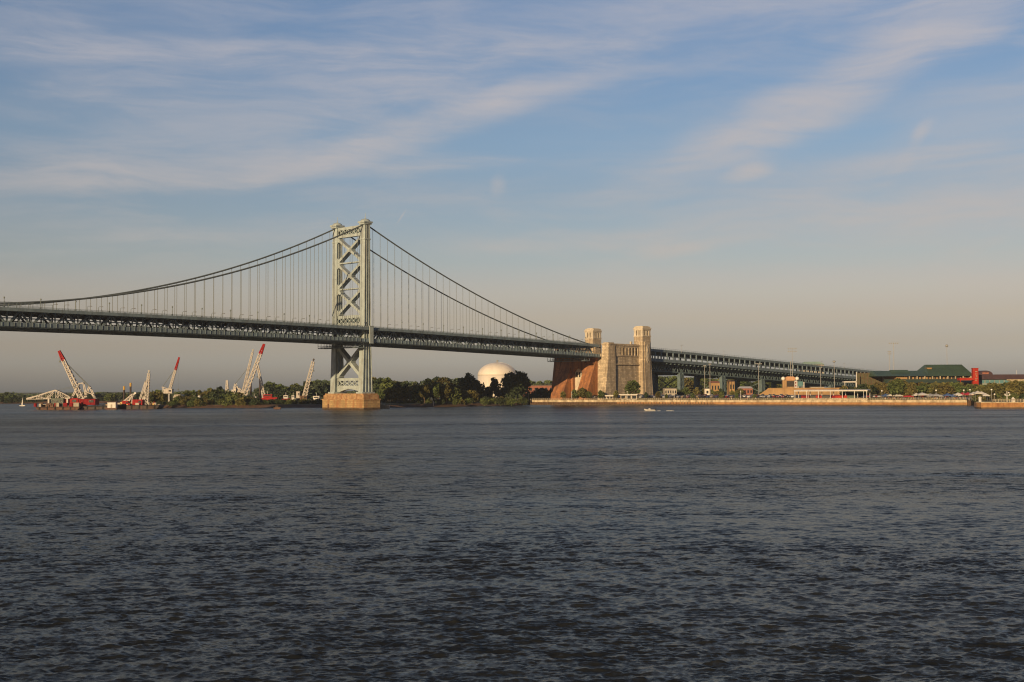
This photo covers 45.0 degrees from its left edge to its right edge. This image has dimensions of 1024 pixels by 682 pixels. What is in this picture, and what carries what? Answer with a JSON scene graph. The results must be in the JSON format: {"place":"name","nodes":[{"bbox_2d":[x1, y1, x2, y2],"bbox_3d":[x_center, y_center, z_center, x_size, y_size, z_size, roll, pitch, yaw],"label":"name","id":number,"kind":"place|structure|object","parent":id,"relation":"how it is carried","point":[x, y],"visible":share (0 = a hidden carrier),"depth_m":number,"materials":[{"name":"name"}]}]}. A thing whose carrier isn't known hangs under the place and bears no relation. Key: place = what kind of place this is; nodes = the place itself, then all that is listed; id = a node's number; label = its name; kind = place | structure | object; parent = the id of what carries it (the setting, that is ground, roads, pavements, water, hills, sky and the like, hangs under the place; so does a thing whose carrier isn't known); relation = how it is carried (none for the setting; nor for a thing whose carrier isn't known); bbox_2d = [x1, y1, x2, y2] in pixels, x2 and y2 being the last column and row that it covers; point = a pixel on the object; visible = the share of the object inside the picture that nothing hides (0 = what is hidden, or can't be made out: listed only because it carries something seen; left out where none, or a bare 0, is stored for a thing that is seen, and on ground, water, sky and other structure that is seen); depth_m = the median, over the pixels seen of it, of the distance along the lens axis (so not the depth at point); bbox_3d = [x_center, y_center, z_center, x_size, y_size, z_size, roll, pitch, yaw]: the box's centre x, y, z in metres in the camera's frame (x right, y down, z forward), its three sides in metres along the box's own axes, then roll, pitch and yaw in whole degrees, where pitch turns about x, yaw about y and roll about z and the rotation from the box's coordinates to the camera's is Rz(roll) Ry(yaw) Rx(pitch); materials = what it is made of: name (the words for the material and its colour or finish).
{"place":"outdoors","nodes":[
{"label":"outdoors","id":0,"kind":"place"},
{"bbox_2d":[106,402,118,408],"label":"white container","id":1,"kind":"object","parent":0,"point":[111,405],"visible":0.91,"depth_m":802.01,"materials":[{"name":"metal"}]},
{"bbox_2d":[233,349,253,392],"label":"lattice crane","id":2,"kind":"object","parent":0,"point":[247,375],"visible":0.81,"depth_m":914.36,"materials":[{"name":"paint"}]},
{"bbox_2d":[237,344,264,395],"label":"lattice crane","id":3,"kind":"object","parent":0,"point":[260,353],"visible":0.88,"depth_m":906.06,"materials":[{"name":"white paint"}]},
{"bbox_2d":[256,362,264,397],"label":"lattice crane","id":4,"kind":"object","parent":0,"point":[260,381],"visible":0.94,"depth_m":917.83,"materials":[{"name":"paint"}]},
{"bbox_2d":[0,391,1022,407],"bbox_3d":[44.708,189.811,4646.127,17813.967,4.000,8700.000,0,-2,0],"label":"ground","id":5,"kind":"structure","parent":0,"point":[393,405],"depth_m":847.99,"materials":[{"name":"green plant"}]},
{"bbox_2d":[104,393,117,401],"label":"deciduous tree","id":6,"kind":"object","parent":5,"relation":"on","point":[111,397],"visible":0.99,"depth_m":1189.31,"materials":[{"name":"green plant"}]},
{"bbox_2d":[150,390,162,402],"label":"deciduous tree","id":7,"kind":"object","parent":5,"relation":"on","point":[156,396],"visible":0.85,"depth_m":895.31,"materials":[{"name":"green plant"}]},
{"bbox_2d":[160,393,170,401],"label":"deciduous tree","id":8,"kind":"object","parent":5,"relation":"on","point":[164,397],"visible":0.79,"depth_m":894.13,"materials":[{"name":"green plant"}]},
{"bbox_2d":[162,357,179,401],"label":"lattice crane","id":9,"kind":"object","parent":5,"relation":"on","point":[169,390],"visible":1,"depth_m":883.94,"materials":[{"name":"red paint"}]},
{"bbox_2d":[208,389,225,394],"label":"deciduous tree","id":10,"kind":"object","parent":5,"relation":"on","point":[214,391],"visible":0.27,"depth_m":897.11,"materials":[{"name":"green plant"}]},
{"bbox_2d":[221,398,231,405],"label":"shrub","id":11,"kind":"object","parent":5,"relation":"on","point":[228,400],"visible":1,"depth_m":849.03,"materials":[{"name":"green plant"}]},
{"bbox_2d":[225,392,238,398],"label":"shrub","id":12,"kind":"object","parent":5,"relation":"on","point":[232,395],"visible":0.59,"depth_m":865.19,"materials":[{"name":"green plant"}]},
{"bbox_2d":[235,397,245,405],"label":"shrub","id":13,"kind":"object","parent":5,"relation":"on","point":[241,401],"visible":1,"depth_m":848.42,"materials":[{"name":"green plant"}]},
{"bbox_2d":[252,387,261,397],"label":"deciduous tree","id":14,"kind":"object","parent":5,"relation":"on","point":[255,393],"visible":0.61,"depth_m":1077.73,"materials":[{"name":"green plant"}]},
{"bbox_2d":[253,398,263,404],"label":"shrub","id":15,"kind":"object","parent":5,"relation":"on","point":[257,400],"visible":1,"depth_m":848.46,"materials":[{"name":"green plant"}]},
{"bbox_2d":[261,383,274,397],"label":"deciduous tree","id":16,"kind":"object","parent":5,"relation":"on","point":[268,389],"visible":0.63,"depth_m":1054.60,"materials":[{"name":"green plant"}]},
{"bbox_2d":[261,394,277,399],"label":"moored vessel","id":17,"kind":"object","parent":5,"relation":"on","point":[268,395],"visible":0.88,"depth_m":902.20,"materials":[{"name":"red paint"}]},
{"bbox_2d":[273,388,287,399],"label":"deciduous tree","id":18,"kind":"object","parent":5,"relation":"on","point":[279,393],"visible":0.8,"depth_m":1046.95,"materials":[{"name":"green plant"}]},
{"bbox_2d":[273,384,287,396],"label":"deciduous tree","id":19,"kind":"object","parent":5,"relation":"on","point":[279,386],"visible":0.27,"depth_m":1072.97,"materials":[{"name":"green plant"}]},
{"bbox_2d":[286,385,312,399],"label":"deciduous tree","id":20,"kind":"object","parent":5,"relation":"on","point":[293,392],"visible":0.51,"depth_m":1045.03,"materials":[{"name":"green plant"}]},
{"bbox_2d":[296,358,314,399],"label":"lattice crane","id":21,"kind":"object","parent":5,"relation":"on","point":[303,396],"visible":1,"depth_m":923.32,"materials":[{"name":"paint"}]},
{"bbox_2d":[310,380,327,396],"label":"deciduous tree","id":22,"kind":"object","parent":5,"relation":"on","point":[319,388],"visible":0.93,"depth_m":1056.37,"materials":[{"name":"green plant"}]},
{"bbox_2d":[322,380,330,392],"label":"deciduous tree","id":23,"kind":"object","parent":5,"relation":"on","point":[327,383],"visible":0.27,"depth_m":1095.54,"materials":[{"name":"green plant"}]},
{"bbox_2d":[373,377,381,392],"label":"deciduous tree","id":24,"kind":"object","parent":5,"relation":"on","point":[378,382],"visible":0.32,"depth_m":994.99,"materials":[{"name":"green plant"}]},
{"bbox_2d":[1,390,757,396],"bbox_3d":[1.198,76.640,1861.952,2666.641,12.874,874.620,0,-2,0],"label":"woods","id":25,"kind":"object","parent":5,"relation":"on","point":[31,395],"visible":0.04,"depth_m":1814.69,"materials":[{"name":"green plant"}]},
{"bbox_2d":[376,391,386,400],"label":"deciduous tree","id":26,"kind":"object","parent":5,"relation":"on","point":[381,394],"visible":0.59,"depth_m":909.25,"materials":[{"name":"green plant"}]},
{"bbox_2d":[377,377,395,391],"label":"deciduous tree","id":27,"kind":"object","parent":5,"relation":"on","point":[387,382],"visible":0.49,"depth_m":934.47,"materials":[{"name":"green plant"}]},
{"bbox_2d":[383,387,393,402],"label":"deciduous tree","id":28,"kind":"object","parent":5,"relation":"on","point":[388,391],"visible":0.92,"depth_m":871.65,"materials":[{"name":"green plant"}]},
{"bbox_2d":[400,381,410,388],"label":"deciduous tree","id":29,"kind":"object","parent":5,"relation":"on","point":[404,384],"visible":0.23,"depth_m":967.59,"materials":[{"name":"green plant"}]},
{"bbox_2d":[404,386,412,401],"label":"deciduous tree","id":30,"kind":"object","parent":5,"relation":"on","point":[408,389],"visible":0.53,"depth_m":883.75,"materials":[{"name":"green plant"}]},
{"bbox_2d":[409,386,429,401],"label":"deciduous tree","id":31,"kind":"object","parent":5,"relation":"on","point":[415,393],"visible":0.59,"depth_m":864.91,"materials":[{"name":"green plant"}]},
{"bbox_2d":[419,383,429,402],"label":"deciduous tree","id":32,"kind":"object","parent":5,"relation":"on","point":[424,390],"visible":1,"depth_m":848.07,"materials":[{"name":"green plant"}]},
{"bbox_2d":[430,382,442,398],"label":"deciduous tree","id":33,"kind":"object","parent":5,"relation":"on","point":[437,388],"visible":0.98,"depth_m":853.96,"materials":[{"name":"green plant"}]},
{"bbox_2d":[437,377,449,397],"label":"deciduous tree","id":34,"kind":"object","parent":5,"relation":"on","point":[442,380],"visible":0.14,"depth_m":962.27,"materials":[{"name":"green plant"}]},
{"bbox_2d":[440,384,451,403],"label":"deciduous tree","id":35,"kind":"object","parent":5,"relation":"on","point":[446,390],"visible":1,"depth_m":849.42,"materials":[{"name":"green plant"}]},
{"bbox_2d":[443,386,461,403],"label":"deciduous tree","id":36,"kind":"object","parent":5,"relation":"on","point":[454,393],"visible":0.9,"depth_m":855.42,"materials":[{"name":"green plant"}]},
{"bbox_2d":[457,372,477,391],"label":"deciduous tree","id":37,"kind":"object","parent":5,"relation":"on","point":[467,380],"visible":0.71,"depth_m":922.51,"materials":[{"name":"green plant"}]},
{"bbox_2d":[463,390,478,401],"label":"deciduous tree","id":38,"kind":"object","parent":5,"relation":"on","point":[470,394],"visible":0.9,"depth_m":875.11,"materials":[{"name":"green plant"}]},
{"bbox_2d":[473,380,484,393],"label":"deciduous tree","id":39,"kind":"object","parent":5,"relation":"on","point":[478,385],"visible":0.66,"depth_m":927.60,"materials":[{"name":"green plant"}]},
{"bbox_2d":[482,386,492,397],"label":"deciduous tree","id":40,"kind":"object","parent":5,"relation":"on","point":[487,392],"visible":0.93,"depth_m":937.35,"materials":[{"name":"green plant"}]},
{"bbox_2d":[489,377,500,397],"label":"deciduous tree","id":41,"kind":"object","parent":5,"relation":"on","point":[494,384],"visible":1,"depth_m":927.60,"materials":[{"name":"green plant"}]},
{"bbox_2d":[478,360,516,398],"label":"storage tank","id":42,"kind":"object","parent":5,"relation":"on","point":[497,370],"visible":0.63,"depth_m":1071.08,"materials":[{"name":"metal"}]},
{"bbox_2d":[496,397,505,405],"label":"shrub","id":43,"kind":"object","parent":5,"relation":"on","point":[500,400],"visible":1,"depth_m":840.15,"materials":[{"name":"green plant"}]},
{"bbox_2d":[500,370,526,398],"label":"deciduous tree","id":44,"kind":"object","parent":5,"relation":"on","point":[512,384],"visible":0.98,"depth_m":917.87,"materials":[{"name":"green plant"}]},
{"bbox_2d":[515,371,531,394],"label":"deciduous tree","id":45,"kind":"object","parent":5,"relation":"on","point":[526,378],"visible":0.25,"depth_m":932.63,"materials":[{"name":"green plant"}]},
{"bbox_2d":[531,388,545,399],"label":"shrub","id":46,"kind":"object","parent":5,"relation":"on","point":[537,394],"visible":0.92,"depth_m":988.29,"materials":[{"name":"green plant"}]},
{"bbox_2d":[526,385,551,393],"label":"building","id":47,"kind":"structure","parent":5,"relation":"on","point":[535,387],"depth_m":1329.06,"materials":[{"name":"red brick"}]},
{"bbox_2d":[540,388,549,399],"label":"shrub","id":48,"kind":"object","parent":5,"relation":"on","point":[545,393],"visible":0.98,"depth_m":988.33,"materials":[{"name":"green plant"}]},
{"bbox_2d":[577,387,586,397],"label":"deciduous tree","id":49,"kind":"object","parent":5,"relation":"on","point":[581,392],"visible":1,"depth_m":915.69,"materials":[{"name":"green plant"}]},
{"bbox_2d":[550,326,652,399],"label":"bridge anchorage","id":50,"kind":"object","parent":5,"relation":"on","point":[613,368],"visible":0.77,"depth_m":940.12,"materials":[{"name":"stone"}]},
{"bbox_2d":[619,394,640,399],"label":"kiosk","id":51,"kind":"object","parent":5,"relation":"on","point":[630,396],"visible":1,"depth_m":898.84,"materials":[{"name":"concrete"}]},
{"bbox_2d":[623,380,640,393],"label":"deciduous tree","id":52,"kind":"object","parent":5,"relation":"on","point":[632,386],"visible":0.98,"depth_m":903.54,"materials":[{"name":"green plant"}]},
{"bbox_2d":[658,376,668,391],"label":"deciduous tree","id":53,"kind":"object","parent":5,"relation":"on","point":[660,386],"visible":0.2,"depth_m":1313.64,"materials":[{"name":"green plant"}]},
{"bbox_2d":[663,388,676,394],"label":"building","id":54,"kind":"structure","parent":5,"relation":"on","point":[671,391],"depth_m":959.21,"materials":[{"name":"concrete"}]},
{"bbox_2d":[667,376,676,387],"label":"deciduous tree","id":55,"kind":"object","parent":5,"relation":"on","point":[673,384],"visible":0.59,"depth_m":1274.55,"materials":[{"name":"green plant"}]},
{"bbox_2d":[684,377,693,392],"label":"deciduous tree","id":56,"kind":"object","parent":5,"relation":"on","point":[688,383],"visible":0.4,"depth_m":1274.69,"materials":[{"name":"green plant"}]},
{"bbox_2d":[700,378,710,387],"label":"deciduous tree","id":57,"kind":"object","parent":5,"relation":"on","point":[707,380],"visible":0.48,"depth_m":1374.76,"materials":[{"name":"green plant"}]},
{"bbox_2d":[709,381,719,390],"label":"building","id":58,"kind":"structure","parent":5,"relation":"on","point":[714,385],"depth_m":1009.35,"materials":[{"name":"beige brick"}]},
{"bbox_2d":[727,380,734,393],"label":"building","id":59,"kind":"structure","parent":5,"relation":"on","point":[730,385],"depth_m":1014.38,"materials":[{"name":"orange brick"}]},
{"bbox_2d":[738,386,752,394],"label":"building","id":60,"kind":"structure","parent":5,"relation":"on","point":[747,390],"depth_m":959.23,"materials":[{"name":"red brick"}]},
{"bbox_2d":[745,382,758,393],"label":"deciduous tree","id":61,"kind":"object","parent":5,"relation":"on","point":[751,384],"visible":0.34,"depth_m":1255.67,"materials":[{"name":"green plant"}]},
{"bbox_2d":[651,347,879,394],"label":"approach viaduct","id":62,"kind":"object","parent":5,"relation":"on","point":[722,372],"visible":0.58,"depth_m":1079.20,"materials":[{"name":"metal"}]},
{"bbox_2d":[781,377,803,387],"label":"scoreboard","id":63,"kind":"object","parent":5,"relation":"on","point":[788,382],"visible":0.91,"depth_m":927.56,"materials":[{"name":"white paint"}]},
{"bbox_2d":[799,362,823,387],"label":"mint roofed building","id":64,"kind":"structure","parent":5,"relation":"on","point":[816,363],"depth_m":1331.09,"materials":[{"name":"concrete"}]},
{"bbox_2d":[840,388,855,394],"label":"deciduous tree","id":65,"kind":"object","parent":5,"relation":"on","point":[849,392],"visible":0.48,"depth_m":831.54,"materials":[{"name":"green plant"}]},
{"bbox_2d":[855,384,867,396],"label":"deciduous tree","id":66,"kind":"object","parent":5,"relation":"on","point":[861,386],"visible":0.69,"depth_m":829.52,"materials":[{"name":"green plant"}]},
{"bbox_2d":[857,373,882,394],"bbox_3d":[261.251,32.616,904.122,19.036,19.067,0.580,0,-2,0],"label":"building","id":67,"kind":"structure","parent":5,"relation":"on","point":[862,378],"depth_m":904.46,"materials":[{"name":"metal"}]},
{"bbox_2d":[870,385,876,394],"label":"deciduous tree","id":68,"kind":"object","parent":5,"relation":"on","point":[873,388],"visible":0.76,"depth_m":834.22,"materials":[{"name":"green plant"}]},
{"bbox_2d":[879,384,888,394],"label":"deciduous tree","id":69,"kind":"object","parent":5,"relation":"on","point":[884,391],"visible":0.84,"depth_m":815.14,"materials":[{"name":"green plant"}]},
{"bbox_2d":[886,381,897,399],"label":"deciduous tree","id":70,"kind":"object","parent":5,"relation":"on","point":[890,388],"visible":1,"depth_m":803.44,"materials":[{"name":"green plant"}]},
{"bbox_2d":[892,378,907,399],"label":"deciduous tree","id":71,"kind":"object","parent":5,"relation":"on","point":[900,384],"visible":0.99,"depth_m":801.80,"materials":[{"name":"green plant"}]},
{"bbox_2d":[901,384,917,398],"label":"deciduous tree","id":72,"kind":"object","parent":5,"relation":"on","point":[910,390],"visible":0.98,"depth_m":802.50,"materials":[{"name":"green plant"}]},
{"bbox_2d":[913,385,925,396],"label":"deciduous tree","id":73,"kind":"object","parent":5,"relation":"on","point":[920,389],"visible":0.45,"depth_m":809.55,"materials":[{"name":"green plant"}]},
{"bbox_2d":[869,364,971,385],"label":"green roofed hall","id":74,"kind":"structure","parent":5,"relation":"on","point":[940,374],"depth_m":888.55,"materials":[{"name":"green metal"}]},
{"bbox_2d":[926,383,944,396],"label":"deciduous tree","id":75,"kind":"object","parent":5,"relation":"on","point":[933,389],"visible":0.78,"depth_m":809.43,"materials":[{"name":"green plant"}]},
{"bbox_2d":[935,384,955,396],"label":"deciduous tree","id":76,"kind":"object","parent":5,"relation":"on","point":[949,389],"visible":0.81,"depth_m":805.52,"materials":[{"name":"green plant"}]},
{"bbox_2d":[951,382,962,393],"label":"deciduous tree","id":77,"kind":"object","parent":5,"relation":"on","point":[955,385],"visible":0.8,"depth_m":809.89,"materials":[{"name":"green plant"}]},
{"bbox_2d":[953,385,972,399],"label":"deciduous tree","id":78,"kind":"object","parent":5,"relation":"on","point":[960,389],"visible":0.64,"depth_m":806.57,"materials":[{"name":"green plant"}]},
{"bbox_2d":[957,368,978,384],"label":"red sign tower","id":79,"kind":"structure","parent":5,"relation":"on","point":[975,378],"depth_m":866.09,"materials":[{"name":"red metal"}]},
{"bbox_2d":[983,384,994,394],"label":"deciduous tree","id":80,"kind":"object","parent":5,"relation":"on","point":[988,387],"visible":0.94,"depth_m":768.54,"materials":[{"name":"green plant"}]},
{"bbox_2d":[971,370,1023,396],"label":"dark roofed building","id":81,"kind":"structure","parent":5,"relation":"on","point":[985,377],"depth_m":889.66,"materials":[{"name":"red brick"}]},
{"bbox_2d":[990,382,1006,394],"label":"deciduous tree","id":82,"kind":"object","parent":5,"relation":"on","point":[998,387],"visible":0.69,"depth_m":772.98,"materials":[{"name":"green plant"}]},
{"bbox_2d":[1003,393,1018,399],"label":"shrub","id":83,"kind":"object","parent":5,"relation":"on","point":[1014,395],"visible":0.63,"depth_m":734.99,"materials":[{"name":"green plant"}]},
{"bbox_2d":[1006,381,1017,393],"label":"deciduous tree","id":84,"kind":"object","parent":5,"relation":"on","point":[1014,385],"visible":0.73,"depth_m":794.42,"materials":[{"name":"green plant"}]},
{"bbox_2d":[1015,385,1023,395],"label":"deciduous tree","id":85,"kind":"object","parent":5,"relation":"on","point":[1020,389],"visible":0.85,"depth_m":771.10,"materials":[{"name":"green plant"}]},
{"bbox_2d":[0,401,1023,681],"bbox_3d":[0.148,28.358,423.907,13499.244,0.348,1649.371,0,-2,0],"label":"river","id":86,"kind":"structure","parent":0,"point":[696,543],"depth_m":95.59,"materials":[{"name":"liquid"}]},
{"bbox_2d":[34,398,80,409],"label":"deck barge","id":87,"kind":"object","parent":86,"relation":"on","point":[57,404],"visible":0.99,"depth_m":799.57,"materials":[{"name":"metal"}]},
{"bbox_2d":[26,385,78,402],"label":"lattice boom","id":88,"kind":"object","parent":87,"relation":"on","point":[60,395],"visible":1,"depth_m":803.66,"materials":[{"name":"paint"}]},
{"bbox_2d":[80,405,106,409],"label":"crane barge","id":89,"kind":"object","parent":86,"relation":"on","point":[87,407],"visible":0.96,"depth_m":802.95,"materials":[{"name":"metal"}]},
{"bbox_2d":[58,350,98,405],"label":"lattice crane","id":90,"kind":"object","parent":89,"relation":"on","point":[83,401],"visible":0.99,"depth_m":808.25,"materials":[{"name":"red paint"}]},
{"bbox_2d":[117,402,163,408],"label":"crane barge","id":91,"kind":"object","parent":86,"relation":"on","point":[148,405],"visible":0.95,"depth_m":810.97,"materials":[{"name":"metal"}]},
{"bbox_2d":[122,392,135,404],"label":"lattice crane","id":92,"kind":"object","parent":91,"relation":"on","point":[126,400],"visible":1,"depth_m":813.95,"materials":[{"name":"white paint"}]},
{"bbox_2d":[132,370,149,404],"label":"lattice crane","id":93,"kind":"object","parent":91,"relation":"on","point":[142,401],"visible":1,"depth_m":815.27,"materials":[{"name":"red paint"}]},
{"bbox_2d":[0,0,1023,392],"label":"sky","id":94,"kind":"structure","parent":0,"point":[841,181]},
{"bbox_2d":[604,398,962,399],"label":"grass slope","id":95,"kind":"structure","parent":0,"point":[775,399],"depth_m":854.01,"materials":[{"name":"green plant"}]},
{"bbox_2d":[616,395,967,397],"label":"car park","id":96,"kind":"structure","parent":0,"point":[796,396],"depth_m":861.42,"materials":[{"name":"grey asphalt"}]},
{"bbox_2d":[759,388,847,394],"bbox_3d":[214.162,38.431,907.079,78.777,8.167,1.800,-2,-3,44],"label":"building","id":97,"kind":"structure","parent":0,"point":[783,391],"depth_m":910.24,"materials":[{"name":"beige concrete"}]},
{"label":"riverbed","id":98,"kind":"structure","parent":0,"visible":0},
{"bbox_2d":[0,215,601,408],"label":"suspension bridge","id":99,"kind":"structure","parent":98,"relation":"on","point":[365,396],"depth_m":761.09,"materials":[{"name":"paint"}]},
{"bbox_2d":[530,398,973,405],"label":"river wall","id":100,"kind":"structure","parent":98,"relation":"on","point":[944,402],"depth_m":843.37,"materials":[{"name":"beige concrete"}]},
{"bbox_2d":[974,399,1023,407],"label":"stone quay","id":101,"kind":"structure","parent":98,"relation":"on","point":[1009,404],"depth_m":669.69,"materials":[{"name":"beige stone"}]},
{"label":"promenade","id":102,"kind":"structure","parent":0,"visible":0},
{"bbox_2d":[794,389,870,399],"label":"waterfront pavilion","id":103,"kind":"structure","parent":102,"relation":"on","point":[836,397],"depth_m":820.97,"materials":[{"name":"white paint"}]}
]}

